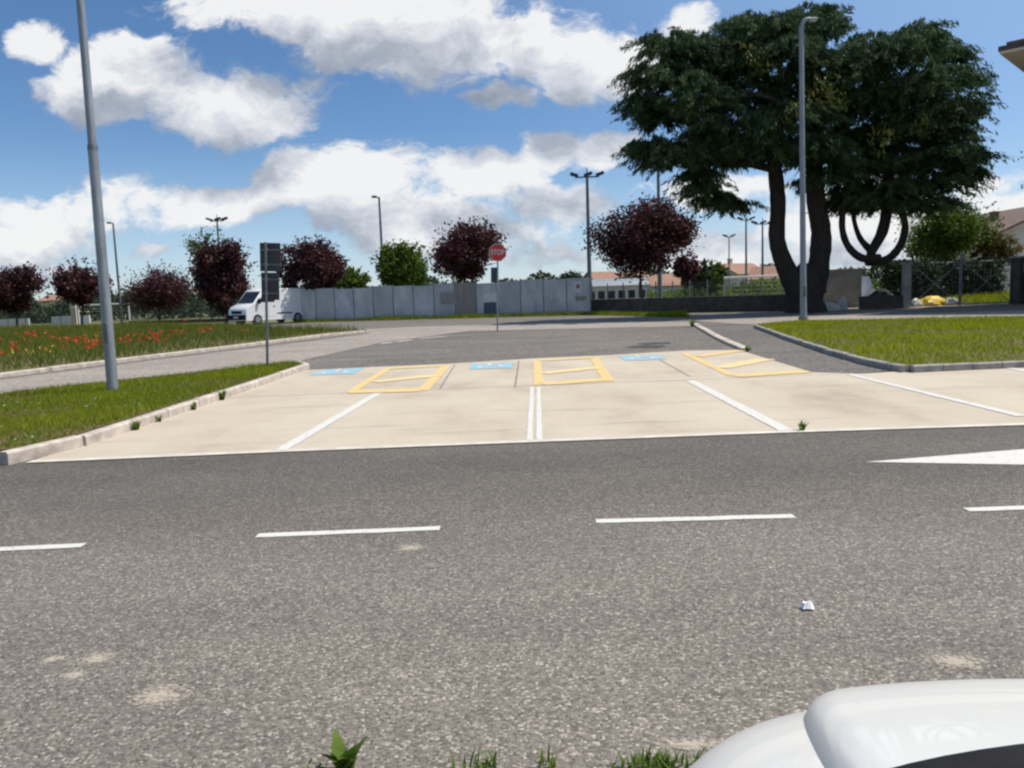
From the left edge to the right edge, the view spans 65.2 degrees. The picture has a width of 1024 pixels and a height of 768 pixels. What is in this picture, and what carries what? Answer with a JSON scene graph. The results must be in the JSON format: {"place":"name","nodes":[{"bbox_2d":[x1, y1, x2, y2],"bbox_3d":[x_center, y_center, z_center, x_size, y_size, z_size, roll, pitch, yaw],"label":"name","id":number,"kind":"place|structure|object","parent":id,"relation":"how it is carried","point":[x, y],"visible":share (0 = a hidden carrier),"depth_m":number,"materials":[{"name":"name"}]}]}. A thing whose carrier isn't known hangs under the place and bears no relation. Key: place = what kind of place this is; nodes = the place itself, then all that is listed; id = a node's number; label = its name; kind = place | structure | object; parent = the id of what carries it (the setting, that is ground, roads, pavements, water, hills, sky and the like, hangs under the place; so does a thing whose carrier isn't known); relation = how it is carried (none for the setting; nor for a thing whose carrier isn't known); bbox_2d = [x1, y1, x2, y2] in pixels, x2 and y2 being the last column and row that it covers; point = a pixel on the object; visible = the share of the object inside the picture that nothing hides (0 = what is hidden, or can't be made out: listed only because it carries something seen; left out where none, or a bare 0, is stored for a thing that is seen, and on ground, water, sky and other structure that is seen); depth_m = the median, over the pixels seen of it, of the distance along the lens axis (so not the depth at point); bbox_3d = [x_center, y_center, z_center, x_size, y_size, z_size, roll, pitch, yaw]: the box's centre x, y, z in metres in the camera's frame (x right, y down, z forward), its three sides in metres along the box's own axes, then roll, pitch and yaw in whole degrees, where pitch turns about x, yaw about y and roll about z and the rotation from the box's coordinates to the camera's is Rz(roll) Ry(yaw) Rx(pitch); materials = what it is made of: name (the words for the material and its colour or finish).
{"place":"outdoors","nodes":[
{"label":"outdoors","id":0,"kind":"place"},
{"bbox_2d":[36,294,88,311],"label":"house","id":1,"kind":"structure","parent":0,"point":[51,297],"depth_m":167.09,"materials":[{"name":"orange paint"}]},
{"bbox_2d":[76,303,134,323],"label":"football goal","id":2,"kind":"object","parent":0,"point":[100,313],"visible":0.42,"depth_m":82.01,"materials":[{"name":"white metal"}]},
{"bbox_2d":[0,360,302,450],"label":"grass verge","id":3,"kind":"object","parent":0,"point":[88,429],"depth_m":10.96,"materials":[{"name":"plant"}]},
{"bbox_2d":[76,0,118,390],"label":"lamp post","id":4,"kind":"object","parent":3,"relation":"on","point":[104,287],"visible":0.88,"depth_m":13.31,"materials":[{"name":"metal"}]},
{"bbox_2d":[102,323,108,342],"bbox_3d":[-6.865,-0.864,13.511,0.090,0.340,0.030,-1,6,2],"label":"access door","id":5,"kind":"structure","parent":4,"relation":"in","point":[104,325],"depth_m":13.50,"materials":[{"name":"grey metal"}]},
{"bbox_2d":[260,242,280,365],"bbox_3d":[-5.361,-1.710,17.766,0.460,2.832,0.096,1,7,1],"label":"road sign","id":6,"kind":"object","parent":3,"relation":"on","point":[270,257],"visible":0.97,"depth_m":17.70,"materials":[{"name":"grey metal"}]},
{"bbox_2d":[0,318,365,372],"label":"meadow ground","id":7,"kind":"structure","parent":0,"point":[89,360],"depth_m":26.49,"materials":[{"name":"plant"}]},
{"bbox_2d":[0,319,245,353],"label":"poppies","id":8,"kind":"object","parent":7,"relation":"on","point":[75,339],"visible":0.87,"depth_m":28.39,"materials":[{"name":"red plant"}]},
{"bbox_2d":[0,322,689,392],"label":"carriageway","id":9,"kind":"structure","parent":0,"point":[300,351],"depth_m":23.62,"materials":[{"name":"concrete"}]},
{"bbox_2d":[7,284,885,326],"bbox_3d":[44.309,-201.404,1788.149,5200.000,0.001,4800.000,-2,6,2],"label":"ground","id":10,"kind":"structure","parent":0,"point":[246,322],"depth_m":94.05,"materials":[{"name":"green plant"}]},
{"bbox_2d":[0,318,29,325],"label":"white wall","id":11,"kind":"structure","parent":10,"relation":"on","point":[14,322],"depth_m":93.14,"materials":[{"name":"paint"}]},
{"bbox_2d":[0,261,53,326],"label":"plum tree","id":12,"kind":"object","parent":10,"relation":"on","point":[19,285],"visible":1,"depth_m":71.73,"materials":[{"name":"purple plant"}]},
{"bbox_2d":[0,307,78,326],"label":"fence","id":13,"kind":"object","parent":10,"relation":"on","point":[7,316],"visible":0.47,"depth_m":78.92,"materials":[{"name":"green metal"}]},
{"bbox_2d":[51,315,90,323],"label":"white wall","id":14,"kind":"structure","parent":10,"relation":"on","point":[86,318],"depth_m":90.92,"materials":[{"name":"paint"}]},
{"bbox_2d":[70,305,77,324],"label":"pillar","id":15,"kind":"structure","parent":10,"relation":"on","point":[74,313],"depth_m":84.65,"materials":[{"name":"beige paint"}]},
{"bbox_2d":[45,255,115,324],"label":"plum tree","id":16,"kind":"object","parent":10,"relation":"on","point":[80,288],"visible":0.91,"depth_m":73.70,"materials":[{"name":"purple plant"}]},
{"bbox_2d":[107,222,122,322],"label":"street lamp","id":17,"kind":"object","parent":10,"relation":"on","point":[119,291],"visible":0.9,"depth_m":80.19,"materials":[{"name":"grey metal"}]},
{"bbox_2d":[117,259,197,323],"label":"plum tree","id":18,"kind":"object","parent":10,"relation":"on","point":[157,289],"visible":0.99,"depth_m":69.51,"materials":[{"name":"purple plant"}]},
{"bbox_2d":[129,300,236,320],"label":"fence","id":19,"kind":"object","parent":10,"relation":"on","point":[187,313],"visible":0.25,"depth_m":74.99,"materials":[{"name":"green metal"}]},
{"bbox_2d":[130,318,235,323],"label":"wall","id":20,"kind":"structure","parent":10,"relation":"on","point":[204,320],"depth_m":72.27,"materials":[{"name":"concrete"}]},
{"bbox_2d":[0,285,371,323],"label":"scrub","id":21,"kind":"object","parent":10,"relation":"on","point":[64,304],"visible":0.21,"depth_m":102.77,"materials":[{"name":"green plant"}]},
{"bbox_2d":[179,226,242,318],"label":"leafy tree","id":22,"kind":"object","parent":10,"relation":"on","point":[197,245],"visible":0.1,"depth_m":77.10,"materials":[{"name":"green plant"}]},
{"bbox_2d":[206,215,227,316],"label":"floodlight mast","id":23,"kind":"object","parent":10,"relation":"on","point":[216,219],"visible":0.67,"depth_m":97.22,"materials":[{"name":"grey metal"}]},
{"bbox_2d":[185,235,260,323],"bbox_3d":[-23.237,-8.397,64.389,5.784,7.165,5.812,-7,8,-40],"label":"plum tree","id":24,"kind":"object","parent":10,"relation":"on","point":[220,278],"visible":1,"depth_m":62.77,"materials":[{"name":"purple plant"}]},
{"bbox_2d":[274,234,349,289],"bbox_3d":[-14.912,-7.907,59.981,5.949,6.562,5.602,1,7,29],"label":"plum tree","id":25,"kind":"object","parent":10,"relation":"on","point":[318,265],"visible":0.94,"depth_m":58.90,"materials":[{"name":"purple plant"}]},
{"bbox_2d":[335,265,370,288],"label":"leafy tree","id":26,"kind":"object","parent":10,"relation":"on","point":[355,279],"visible":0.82,"depth_m":69.37,"materials":[{"name":"green plant"}]},
{"bbox_2d":[371,196,384,285],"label":"street lamp","id":27,"kind":"object","parent":10,"relation":"on","point":[380,227],"visible":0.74,"depth_m":65.14,"materials":[{"name":"grey metal"}]},
{"bbox_2d":[370,238,432,285],"bbox_3d":[-8.670,-8.430,63.655,5.233,6.247,5.531,-2,6,2],"label":"leafy tree","id":28,"kind":"object","parent":10,"relation":"on","point":[402,264],"visible":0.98,"depth_m":62.53,"materials":[{"name":"green plant"}]},
{"bbox_2d":[10,258,897,317],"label":"wood","id":29,"kind":"object","parent":10,"relation":"on","point":[872,273],"visible":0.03,"depth_m":186.39,"materials":[{"name":"green plant"}]},
{"bbox_2d":[427,215,511,282],"bbox_3d":[-3.200,-8.694,59.114,6.389,7.420,6.833,-2,6,2],"label":"plum tree","id":30,"kind":"object","parent":10,"relation":"on","point":[462,247],"visible":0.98,"depth_m":57.88,"materials":[{"name":"purple plant"}]},
{"bbox_2d":[559,270,584,278],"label":"leafy tree","id":31,"kind":"object","parent":10,"relation":"on","point":[571,275],"visible":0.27,"depth_m":108.11,"materials":[{"name":"green plant"}]},
{"bbox_2d":[570,168,603,299],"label":"floodlight mast","id":32,"kind":"object","parent":10,"relation":"on","point":[587,176],"visible":0.82,"depth_m":70.47,"materials":[{"name":"grey metal"}]},
{"bbox_2d":[579,192,706,297],"bbox_3d":[8.778,-8.705,53.060,8.240,7.905,6.982,-6,8,-34],"label":"plum tree","id":33,"kind":"object","parent":10,"relation":"on","point":[649,233],"visible":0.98,"depth_m":51.59,"materials":[{"name":"purple plant"}]},
{"bbox_2d":[647,163,662,297],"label":"floodlight mast","id":34,"kind":"object","parent":10,"relation":"on","point":[659,274],"visible":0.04,"depth_m":70.90,"materials":[{"name":"grey metal"}]},
{"bbox_2d":[642,274,681,292],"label":"house","id":35,"kind":"structure","parent":10,"relation":"on","point":[667,279],"depth_m":104.76,"materials":[{"name":"paint"}]},
{"bbox_2d":[672,250,701,296],"bbox_3d":[14.262,-8.620,65.136,2.324,4.664,2.451,-2,6,2],"label":"plum tree","id":36,"kind":"object","parent":10,"relation":"on","point":[687,268],"visible":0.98,"depth_m":64.54,"materials":[{"name":"purple plant"}]},
{"bbox_2d":[591,294,786,312],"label":"stone wall","id":37,"kind":"structure","parent":10,"relation":"on","point":[756,303],"depth_m":47.48,"materials":[{"name":"grey stone"}]},
{"bbox_2d":[692,258,717,296],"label":"leafy tree","id":38,"kind":"object","parent":10,"relation":"on","point":[705,273],"visible":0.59,"depth_m":85.92,"materials":[{"name":"green plant"}]},
{"bbox_2d":[704,260,731,295],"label":"leafy tree","id":39,"kind":"object","parent":10,"relation":"on","point":[720,268],"visible":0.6,"depth_m":90.16,"materials":[{"name":"green plant"}]},
{"bbox_2d":[722,234,735,285],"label":"floodlight mast","id":40,"kind":"object","parent":10,"relation":"on","point":[725,236],"visible":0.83,"depth_m":127.58,"materials":[{"name":"grey metal"}]},
{"bbox_2d":[737,216,754,281],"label":"floodlight mast","id":41,"kind":"object","parent":10,"relation":"on","point":[741,219],"visible":0.69,"depth_m":109.66,"materials":[{"name":"grey metal"}]},
{"bbox_2d":[751,218,768,278],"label":"floodlight mast","id":42,"kind":"object","parent":10,"relation":"on","point":[762,250],"visible":0.73,"depth_m":101.85,"materials":[{"name":"grey metal"}]},
{"bbox_2d":[647,277,882,297],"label":"field scrub","id":43,"kind":"object","parent":10,"relation":"on","point":[747,287],"visible":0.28,"depth_m":92.49,"materials":[{"name":"green plant"}]},
{"bbox_2d":[606,0,1014,312],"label":"cedar tree","id":44,"kind":"object","parent":10,"relation":"on","point":[690,67],"visible":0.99,"depth_m":38.81,"materials":[{"name":"green plant"}]},
{"bbox_2d":[891,192,1004,261],"bbox_3d":[29.605,-9.303,54.495,6.918,7.226,7.772,-2,6,2],"label":"leafy tree","id":45,"kind":"object","parent":10,"relation":"on","point":[953,234],"visible":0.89,"depth_m":52.80,"materials":[{"name":"green plant"}]},
{"bbox_2d":[292,309,691,322],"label":"roadside grass","id":46,"kind":"structure","parent":0,"point":[680,313],"depth_m":52.37,"materials":[{"name":"green plant"}]},
{"bbox_2d":[0,425,1023,767],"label":"road","id":47,"kind":"structure","parent":0,"point":[576,605],"depth_m":4.03,"materials":[{"name":"grey asphalt"}]},
{"bbox_2d":[306,758,333,767],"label":"grass tuft","id":48,"kind":"object","parent":47,"relation":"on","point":[310,761],"visible":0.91,"depth_m":2.60,"materials":[{"name":"green plant"}]},
{"bbox_2d":[318,729,366,767],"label":"weed","id":49,"kind":"object","parent":47,"relation":"on","point":[341,756],"visible":1,"depth_m":2.55,"materials":[{"name":"green plant"}]},
{"bbox_2d":[450,747,496,767],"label":"grass tuft","id":50,"kind":"object","parent":47,"relation":"on","point":[487,764],"visible":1,"depth_m":2.55,"materials":[{"name":"green plant"}]},
{"bbox_2d":[532,742,556,767],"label":"grass tuft","id":51,"kind":"object","parent":47,"relation":"on","point":[552,763],"visible":1,"depth_m":2.56,"materials":[{"name":"green plant"}]},
{"bbox_2d":[611,744,706,767],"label":"grass tuft","id":52,"kind":"object","parent":47,"relation":"on","point":[659,759],"visible":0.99,"depth_m":2.52,"materials":[{"name":"green plant"}]},
{"bbox_2d":[799,600,813,608],"bbox_3d":[1.366,1.019,3.705,0.068,0.032,0.058,-2,6,2],"label":"paper scrap","id":53,"kind":"object","parent":47,"relation":"on","point":[806,605],"visible":1,"depth_m":3.69,"materials":[{"name":"white paper"}]},
{"bbox_2d":[0,304,1023,379],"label":"side street","id":54,"kind":"structure","parent":0,"point":[476,346],"depth_m":25.61,"materials":[{"name":"grey asphalt"}]},
{"bbox_2d":[0,361,309,464],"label":"verge kerb","id":55,"kind":"structure","parent":54,"relation":"on","point":[25,453],"depth_m":9.59,"materials":[{"name":"concrete"}]},
{"bbox_2d":[0,330,364,377],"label":"meadow kerb","id":56,"kind":"structure","parent":54,"relation":"on","point":[59,367],"depth_m":23.83,"materials":[{"name":"concrete"}]},
{"bbox_2d":[228,288,304,324],"bbox_3d":[-17.509,-5.591,57.477,2.500,2.500,5.578,2,8,35],"label":"parked van","id":57,"kind":"object","parent":54,"relation":"on","point":[249,305],"visible":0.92,"depth_m":56.49,"materials":[{"name":"white paint"}]},
{"bbox_2d":[300,277,591,320],"bbox_3d":[-5.341,-5.696,55.035,22.127,2.440,0.100,0,7,20],"label":"hoarding","id":58,"kind":"object","parent":54,"relation":"on","point":[539,295],"visible":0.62,"depth_m":54.80,"materials":[{"name":"grey metal"}]},
{"bbox_2d":[440,292,456,303],"bbox_3d":[-4.334,-5.867,54.577,1.266,0.813,0.024,0,7,20],"label":"notice board","id":59,"kind":"object","parent":58,"relation":"attached to","point":[448,297],"visible":1,"depth_m":54.56,"materials":[{"name":"grey metal"}]},
{"bbox_2d":[484,302,495,313],"bbox_3d":[-1.476,-5.080,53.649,0.862,0.767,0.024,0,7,20],"label":"notice board","id":60,"kind":"object","parent":58,"relation":"attached to","point":[490,308],"visible":1,"depth_m":53.63,"materials":[{"name":"metal"}]},
{"bbox_2d":[484,293,496,301],"bbox_3d":[-1.440,-5.789,53.547,0.932,0.598,0.024,0,7,20],"label":"notice board","id":61,"kind":"object","parent":58,"relation":"attached to","point":[490,297],"visible":0.86,"depth_m":53.53,"materials":[{"name":"white metal"}]},
{"bbox_2d":[574,281,581,292],"bbox_3d":[4.242,-6.221,51.444,0.530,0.734,0.034,0,7,20],"label":"notice board","id":62,"kind":"object","parent":58,"relation":"attached to","point":[578,287],"visible":1,"depth_m":51.43,"materials":[{"name":"white metal"}]},
{"bbox_2d":[575,296,585,300],"bbox_3d":[4.423,-5.517,51.474,0.696,0.288,0.024,0,7,20],"label":"notice board","id":63,"kind":"object","parent":58,"relation":"attached to","point":[578,298],"visible":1,"depth_m":51.48,"materials":[{"name":"grey metal"}]},
{"bbox_2d":[489,244,505,330],"bbox_3d":[-0.589,-3.894,32.773,0.702,3.652,0.112,0,6,1],"label":"stop sign","id":64,"kind":"object","parent":54,"relation":"on","point":[497,252],"visible":0.99,"depth_m":32.58,"materials":[{"name":"metal"}]},
{"bbox_2d":[591,277,782,299],"bbox_3d":[11.658,-5.796,52.437,13.800,2.030,0.080,1,7,27],"label":"fence","id":65,"kind":"object","parent":54,"relation":"on","point":[683,288],"visible":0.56,"depth_m":52.44,"materials":[{"name":"grey metal"}]},
{"bbox_2d":[754,324,1023,372],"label":"lawn kerb","id":66,"kind":"structure","parent":54,"relation":"on","point":[892,367],"depth_m":13.09,"materials":[{"name":"grey concrete"}]},
{"bbox_2d":[910,252,1011,305],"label":"gate","id":67,"kind":"structure","parent":54,"relation":"on","point":[960,287],"depth_m":42.10,"materials":[{"name":"grey metal"}]},
{"bbox_2d":[998,39,1023,71],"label":"building","id":68,"kind":"structure","parent":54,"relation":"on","point":[1012,52],"depth_m":34.35,"materials":[{"name":"beige paint"}]},
{"bbox_2d":[0,0,1023,309],"label":"sky","id":69,"kind":"structure","parent":0,"point":[282,120],"materials":[{"name":"blue"}]},
{"bbox_2d":[25,350,1023,462],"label":"parking lot","id":70,"kind":"structure","parent":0,"point":[674,394],"depth_m":10.49,"materials":[{"name":"concrete"}]},
{"bbox_2d":[131,418,143,429],"bbox_3d":[-4.634,0.508,9.843,0.158,0.151,0.150,-2,6,2],"label":"weed","id":71,"kind":"object","parent":70,"relation":"on","point":[135,425],"visible":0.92,"depth_m":9.84,"materials":[{"name":"green plant"}]},
{"bbox_2d":[218,390,226,399],"bbox_3d":[-4.570,0.180,12.624,0.155,0.176,0.140,-6,7,-30],"label":"weed","id":72,"kind":"object","parent":70,"relation":"on","point":[222,395],"visible":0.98,"depth_m":12.60,"materials":[{"name":"green plant"}]},
{"bbox_2d":[797,420,807,429],"bbox_3d":[2.970,0.429,8.165,0.151,0.125,0.096,-2,6,2],"label":"weed","id":73,"kind":"object","parent":70,"relation":"on","point":[801,425],"visible":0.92,"depth_m":8.17,"materials":[{"name":"green plant"}]},
{"bbox_2d":[583,271,618,279],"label":"house","id":74,"kind":"structure","parent":0,"point":[604,275],"depth_m":125.22,"materials":[{"name":"orange tile"}]},
{"bbox_2d":[592,278,648,299],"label":"pavilion","id":75,"kind":"structure","parent":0,"point":[597,284],"depth_m":82.69,"materials":[{"name":"paint"}]},
{"bbox_2d":[608,291,614,298],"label":"window","id":76,"kind":"structure","parent":75,"relation":"in","point":[611,295],"depth_m":82.70,"materials":[{"name":"black glass"}]},
{"bbox_2d":[628,290,634,297],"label":"window","id":77,"kind":"structure","parent":75,"relation":"in","point":[631,293],"depth_m":82.64,"materials":[{"name":"black glass"}]},
{"bbox_2d":[718,259,758,290],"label":"house","id":78,"kind":"structure","parent":0,"point":[737,269],"depth_m":133.59,"materials":[{"name":"orange paint"}]},
{"bbox_2d":[747,266,783,294],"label":"house","id":79,"kind":"structure","parent":0,"point":[768,270],"depth_m":112.06,"materials":[{"name":"paint"}]},
{"bbox_2d":[695,321,890,372],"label":"footpath","id":80,"kind":"structure","parent":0,"point":[765,344],"depth_m":17.73,"materials":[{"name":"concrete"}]},
{"bbox_2d":[694,323,751,349],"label":"island kerb","id":81,"kind":"structure","parent":80,"relation":"on","point":[724,340],"depth_m":22.20,"materials":[{"name":"concrete"}]},
{"bbox_2d":[695,311,1023,324],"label":"pavement","id":82,"kind":"structure","parent":0,"point":[751,321],"depth_m":33.06,"materials":[{"name":"concrete"}]},
{"bbox_2d":[798,17,817,319],"bbox_3d":[11.273,-8.084,30.489,0.674,11.314,0.373,-1,7,13],"label":"lamp post","id":83,"kind":"object","parent":82,"relation":"on","point":[803,300],"visible":0.92,"depth_m":30.46,"materials":[{"name":"metal"}]},
{"bbox_2d":[757,314,1023,371],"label":"lawn","id":84,"kind":"structure","parent":0,"point":[958,352],"depth_m":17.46,"materials":[{"name":"plant"}]},
{"bbox_2d":[828,302,1020,310],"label":"dirt yard","id":85,"kind":"structure","parent":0,"point":[962,305],"depth_m":42.18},
{"bbox_2d":[724,275,782,294],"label":"football goal","id":86,"kind":"object","parent":85,"relation":"on","point":[758,276],"visible":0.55,"depth_m":72.14,"materials":[{"name":"white metal"}]},
{"bbox_2d":[825,302,842,309],"bbox_3d":[16.798,-4.151,42.834,1.743,0.432,1.012,-2,6,2],"label":"boulder","id":87,"kind":"object","parent":85,"relation":"on","point":[831,306],"visible":0.57,"depth_m":42.47,"materials":[{"name":"grey stone"}]},
{"bbox_2d":[838,296,847,309],"bbox_3d":[17.804,-4.370,43.154,0.569,0.722,0.568,-2,6,2],"label":"boulder","id":88,"kind":"object","parent":85,"relation":"on","point":[842,302],"visible":0.91,"depth_m":42.99,"materials":[{"name":"grey stone"}]},
{"bbox_2d":[823,268,862,307],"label":"garden wall","id":89,"kind":"structure","parent":85,"relation":"on","point":[846,283],"depth_m":45.82,"materials":[{"name":"grey concrete"}]},
{"bbox_2d":[861,276,873,295],"bbox_3d":[20.009,-5.315,44.884,0.900,1.450,0.550,-2,6,2],"label":"leaning sheet","id":90,"kind":"object","parent":85,"relation":"on","point":[867,288],"visible":0.64,"depth_m":44.93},
{"bbox_2d":[858,295,902,308],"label":"planter wall","id":91,"kind":"structure","parent":85,"relation":"on","point":[880,302],"depth_m":42.23,"materials":[{"name":"stone"}]},
{"bbox_2d":[868,289,893,295],"bbox_3d":[20.108,-4.633,43.396,2.067,1.021,1.105,-2,6,2],"label":"sack heap","id":92,"kind":"object","parent":85,"relation":"on","point":[881,292],"visible":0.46,"depth_m":43.27,"materials":[{"name":"black plastic"}]},
{"bbox_2d":[900,262,912,307],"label":"gate pillar","id":93,"kind":"structure","parent":85,"relation":"on","point":[906,281],"depth_m":41.85,"materials":[{"name":"grey concrete"}]},
{"bbox_2d":[874,257,945,299],"bbox_3d":[25.376,-6.607,51.164,3.425,2.981,3.856,-2,6,2],"label":"hedge","id":94,"kind":"object","parent":85,"relation":"on","point":[891,281],"visible":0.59,"depth_m":50.41,"materials":[{"name":"green plant"}]},
{"bbox_2d":[910,298,921,306],"bbox_3d":[22.017,-4.456,43.693,0.657,0.462,0.642,-2,6,2],"label":"plastic sack","id":95,"kind":"object","parent":85,"relation":"on","point":[913,301],"visible":0.81,"depth_m":43.46,"materials":[{"name":"white plastic"}]},
{"bbox_2d":[920,296,944,305],"bbox_3d":[23.088,-4.557,43.775,1.723,0.565,0.962,-2,6,2],"label":"tarp bundle","id":96,"kind":"object","parent":85,"relation":"on","point":[933,299],"visible":0.78,"depth_m":43.52,"materials":[{"name":"yellow plastic"}]},
{"bbox_2d":[944,297,957,305],"bbox_3d":[23.953,-4.503,43.609,0.975,0.433,0.800,-2,6,2],"label":"plastic sack","id":97,"kind":"object","parent":85,"relation":"on","point":[950,300],"visible":0.73,"depth_m":43.37,"materials":[{"name":"white plastic"}]},
{"bbox_2d":[932,256,1009,297],"bbox_3d":[29.560,-6.771,51.781,4.447,2.901,3.695,-2,6,2],"label":"hedge","id":98,"kind":"object","parent":85,"relation":"on","point":[968,275],"visible":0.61,"depth_m":51.27,"materials":[{"name":"green plant"}]},
{"bbox_2d":[969,225,1023,264],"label":"golden shrub","id":99,"kind":"object","parent":85,"relation":"on","point":[985,251],"visible":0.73,"depth_m":52.14,"materials":[{"name":"green plant"}]},
{"bbox_2d":[1009,256,1023,303],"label":"gate pillar","id":100,"kind":"structure","parent":85,"relation":"on","point":[1017,285],"depth_m":41.48,"materials":[{"name":"concrete"}]},
{"bbox_2d":[911,289,1009,302],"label":"yard grass","id":101,"kind":"structure","parent":0,"point":[985,297],"depth_m":46.47,"materials":[{"name":"green plant"}]},
{"bbox_2d":[903,207,1023,291],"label":"house","id":102,"kind":"structure","parent":0,"point":[1013,220],"depth_m":59.67,"materials":[{"name":"paint"}]},
{"label":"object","id":103,"kind":"structure","parent":0,"visible":0},
{"bbox_2d":[689,679,1023,767],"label":"parked car","id":104,"kind":"object","parent":103,"relation":"on","point":[971,723],"visible":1,"depth_m":1.33,"materials":[{"name":"white paint"}]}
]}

